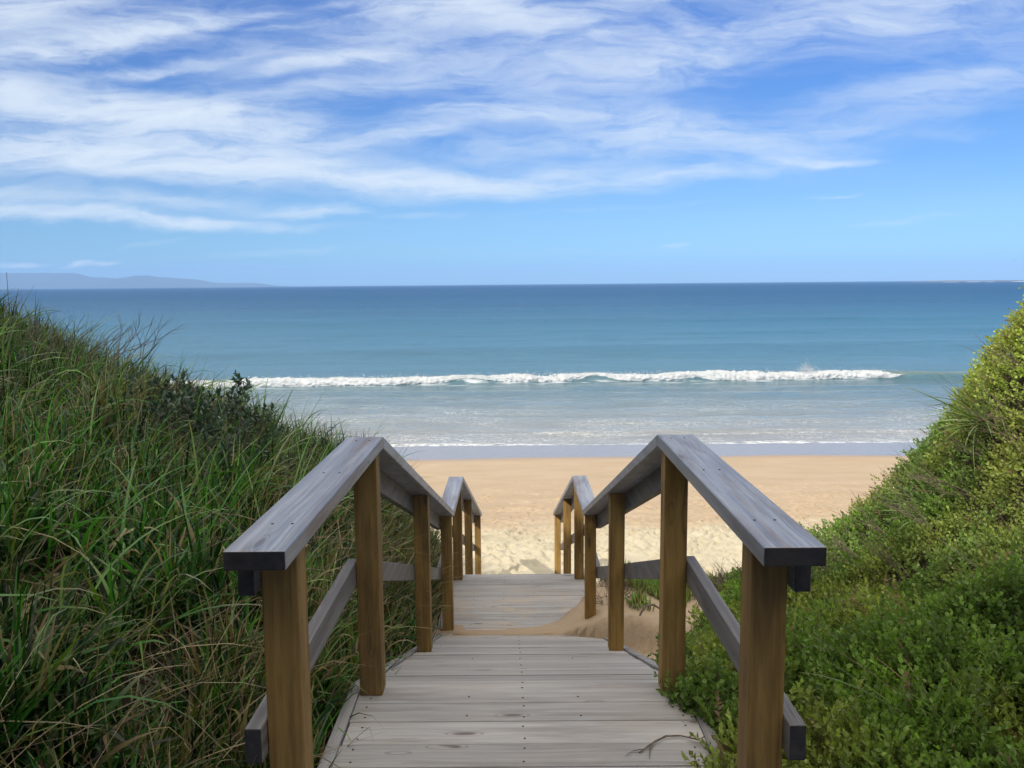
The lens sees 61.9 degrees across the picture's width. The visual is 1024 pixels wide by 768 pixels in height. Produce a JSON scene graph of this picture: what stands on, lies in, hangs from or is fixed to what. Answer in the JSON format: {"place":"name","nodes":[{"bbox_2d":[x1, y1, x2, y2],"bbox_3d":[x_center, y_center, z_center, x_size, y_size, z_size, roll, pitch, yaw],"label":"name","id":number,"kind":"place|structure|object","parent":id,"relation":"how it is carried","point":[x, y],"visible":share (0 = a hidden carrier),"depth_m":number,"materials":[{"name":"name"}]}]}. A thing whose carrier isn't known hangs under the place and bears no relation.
{"place":"outdoors","nodes":[
{"label":"outdoors","id":0,"kind":"place"},
{"bbox_2d":[0,273,281,288],"bbox_3d":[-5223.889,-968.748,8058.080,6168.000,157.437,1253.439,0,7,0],"label":"hills","id":1,"kind":"structure","parent":0,"point":[44,280],"depth_m":7711.05,"materials":[{"name":"blue"}]},
{"bbox_2d":[0,280,1023,446],"bbox_3d":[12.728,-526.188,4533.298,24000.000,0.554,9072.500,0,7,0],"label":"sea","id":2,"kind":"structure","parent":0,"point":[903,327],"depth_m":76.45,"materials":[{"name":"liquid"}]},
{"bbox_2d":[170,361,902,387],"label":"breaking wave","id":3,"kind":"object","parent":2,"relation":"on","point":[717,374],"visible":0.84,"depth_m":52.44,"materials":[{"name":"white liquid"}]},
{"bbox_2d":[924,280,1023,281],"bbox_3d":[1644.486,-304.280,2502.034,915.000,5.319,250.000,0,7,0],"label":"rocky reef","id":4,"kind":"object","parent":2,"relation":"in","point":[981,281],"visible":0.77,"depth_m":2544.94,"materials":[{"name":"grey"}]},
{"bbox_2d":[0,351,1023,767],"bbox_3d":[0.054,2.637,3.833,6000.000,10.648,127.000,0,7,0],"label":"ground","id":5,"kind":"structure","parent":0,"point":[518,491],"depth_m":18.93,"materials":[{"name":"beige sand"}]},
{"bbox_2d":[105,368,289,483],"bbox_3d":[-2.118,0.336,5.829,1.096,0.892,2.045,-3,7,-17],"label":"coastal shrub","id":6,"kind":"object","parent":5,"relation":"on","point":[234,402],"visible":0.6,"depth_m":5.57,"materials":[{"name":"green plant"}]},
{"bbox_2d":[0,282,474,767],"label":"dune grass","id":7,"kind":"structure","parent":5,"relation":"on","point":[146,515],"depth_m":3.37,"materials":[{"name":"green plant"}]},
{"bbox_2d":[0,272,185,359],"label":"grass blades","id":8,"kind":"object","parent":7,"relation":"on","point":[130,340],"visible":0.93,"depth_m":6.15,"materials":[{"name":"green plant"}]},
{"bbox_2d":[317,574,723,767],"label":"beach walkway","id":9,"kind":"structure","parent":5,"relation":"on","point":[503,701],"depth_m":3.31,"materials":[{"name":"grey wood"}]},
{"bbox_2d":[223,437,481,767],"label":"handrail","id":10,"kind":"object","parent":9,"relation":"on","point":[265,552],"visible":0.96,"depth_m":2.79,"materials":[{"name":"grey"}]},
{"bbox_2d":[625,735,704,757],"bbox_3d":[0.525,1.256,2.986,0.299,0.027,0.094,-3,7,-24],"label":"twig","id":11,"kind":"object","parent":9,"relation":"on","point":[651,744],"visible":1,"depth_m":3.01,"materials":[{"name":"brown wood"}]},
{"bbox_2d":[553,434,826,767],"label":"handrail","id":12,"kind":"object","parent":9,"relation":"on","point":[781,549],"visible":0.93,"depth_m":2.78,"materials":[{"name":"grey"}]},
{"bbox_2d":[583,564,653,604],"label":"grass","id":13,"kind":"structure","parent":5,"relation":"on","point":[625,589],"depth_m":7.50,"materials":[{"name":"green plant"}]},
{"bbox_2d":[625,588,654,610],"bbox_3d":[1.083,1.811,7.208,0.197,0.199,0.268,-4,8,-27],"label":"succulent plant","id":14,"kind":"object","parent":5,"relation":"on","point":[637,598],"visible":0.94,"depth_m":7.19,"materials":[{"name":"green plant"}]},
{"bbox_2d":[639,604,658,615],"bbox_3d":[1.087,1.799,6.729,0.238,0.121,0.048,-3,7,-20],"label":"root","id":15,"kind":"object","parent":5,"relation":"on","point":[646,606],"visible":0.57,"depth_m":6.72,"materials":[{"name":"brown wood"}]},
{"bbox_2d":[647,632,693,660],"bbox_3d":[0.903,1.598,4.939,0.366,0.289,0.315,0,7,0],"label":"leafy sprout","id":16,"kind":"object","parent":5,"relation":"on","point":[657,638],"visible":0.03,"depth_m":5.01,"materials":[{"name":"green plant"}]},
{"bbox_2d":[600,560,741,607],"bbox_3d":[1.835,1.783,7.990,2.033,0.603,1.224,1,7,9],"label":"ground cover","id":17,"kind":"object","parent":5,"relation":"on","point":[653,587],"visible":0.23,"depth_m":7.71,"materials":[{"name":"green plant"}]},
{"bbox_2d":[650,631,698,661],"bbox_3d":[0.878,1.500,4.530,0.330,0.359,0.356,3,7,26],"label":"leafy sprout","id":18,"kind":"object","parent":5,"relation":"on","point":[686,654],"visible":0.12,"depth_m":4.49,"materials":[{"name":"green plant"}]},
{"bbox_2d":[688,558,741,601],"bbox_3d":[1.921,1.688,7.444,0.985,0.514,0.829,4,8,34],"label":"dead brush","id":19,"kind":"object","parent":5,"relation":"on","point":[714,578],"visible":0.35,"depth_m":7.59,"materials":[{"name":"plant"}]},
{"bbox_2d":[654,286,1023,767],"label":"shrubbery","id":20,"kind":"object","parent":5,"relation":"on","point":[977,627],"visible":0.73,"depth_m":3.34,"materials":[{"name":"green plant"}]},
{"bbox_2d":[811,566,829,584],"bbox_3d":[2.332,1.422,6.893,0.446,0.417,0.510,0,7,0],"label":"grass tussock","id":21,"kind":"object","parent":20,"relation":"on","point":[816,576],"depth_m":6.84,"materials":[{"name":"green plant"}]},
{"bbox_2d":[734,339,1023,593],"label":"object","id":22,"kind":"object","parent":20,"relation":"on","point":[910,507],"visible":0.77,"depth_m":6.89,"materials":[{"name":"green plant"}]},
{"bbox_2d":[927,493,1023,577],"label":"grass tussock","id":23,"kind":"object","parent":20,"relation":"on","point":[1003,560],"depth_m":3.83,"materials":[{"name":"green plant"}]},
{"bbox_2d":[795,596,955,767],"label":"grass tussock","id":24,"kind":"object","parent":5,"relation":"on","point":[880,699],"depth_m":2.96,"materials":[{"name":"green plant"}]},
{"bbox_2d":[869,462,969,539],"bbox_3d":[3.274,0.990,7.015,0.727,0.835,1.109,0,7,0],"label":"grass tussock","id":25,"kind":"object","parent":5,"relation":"on","point":[926,507],"depth_m":6.98,"materials":[{"name":"green plant"}]},
{"bbox_2d":[902,355,1014,471],"bbox_3d":[3.747,0.232,7.160,0.838,1.088,1.391,5,8,37],"label":"grass tussock","id":26,"kind":"object","parent":5,"relation":"on","point":[975,418],"depth_m":7.00,"materials":[{"name":"green plant"}]},
{"bbox_2d":[0,0,1023,285],"label":"sky","id":27,"kind":"structure","parent":0,"point":[270,142],"materials":[{"name":"blue"}]}
]}

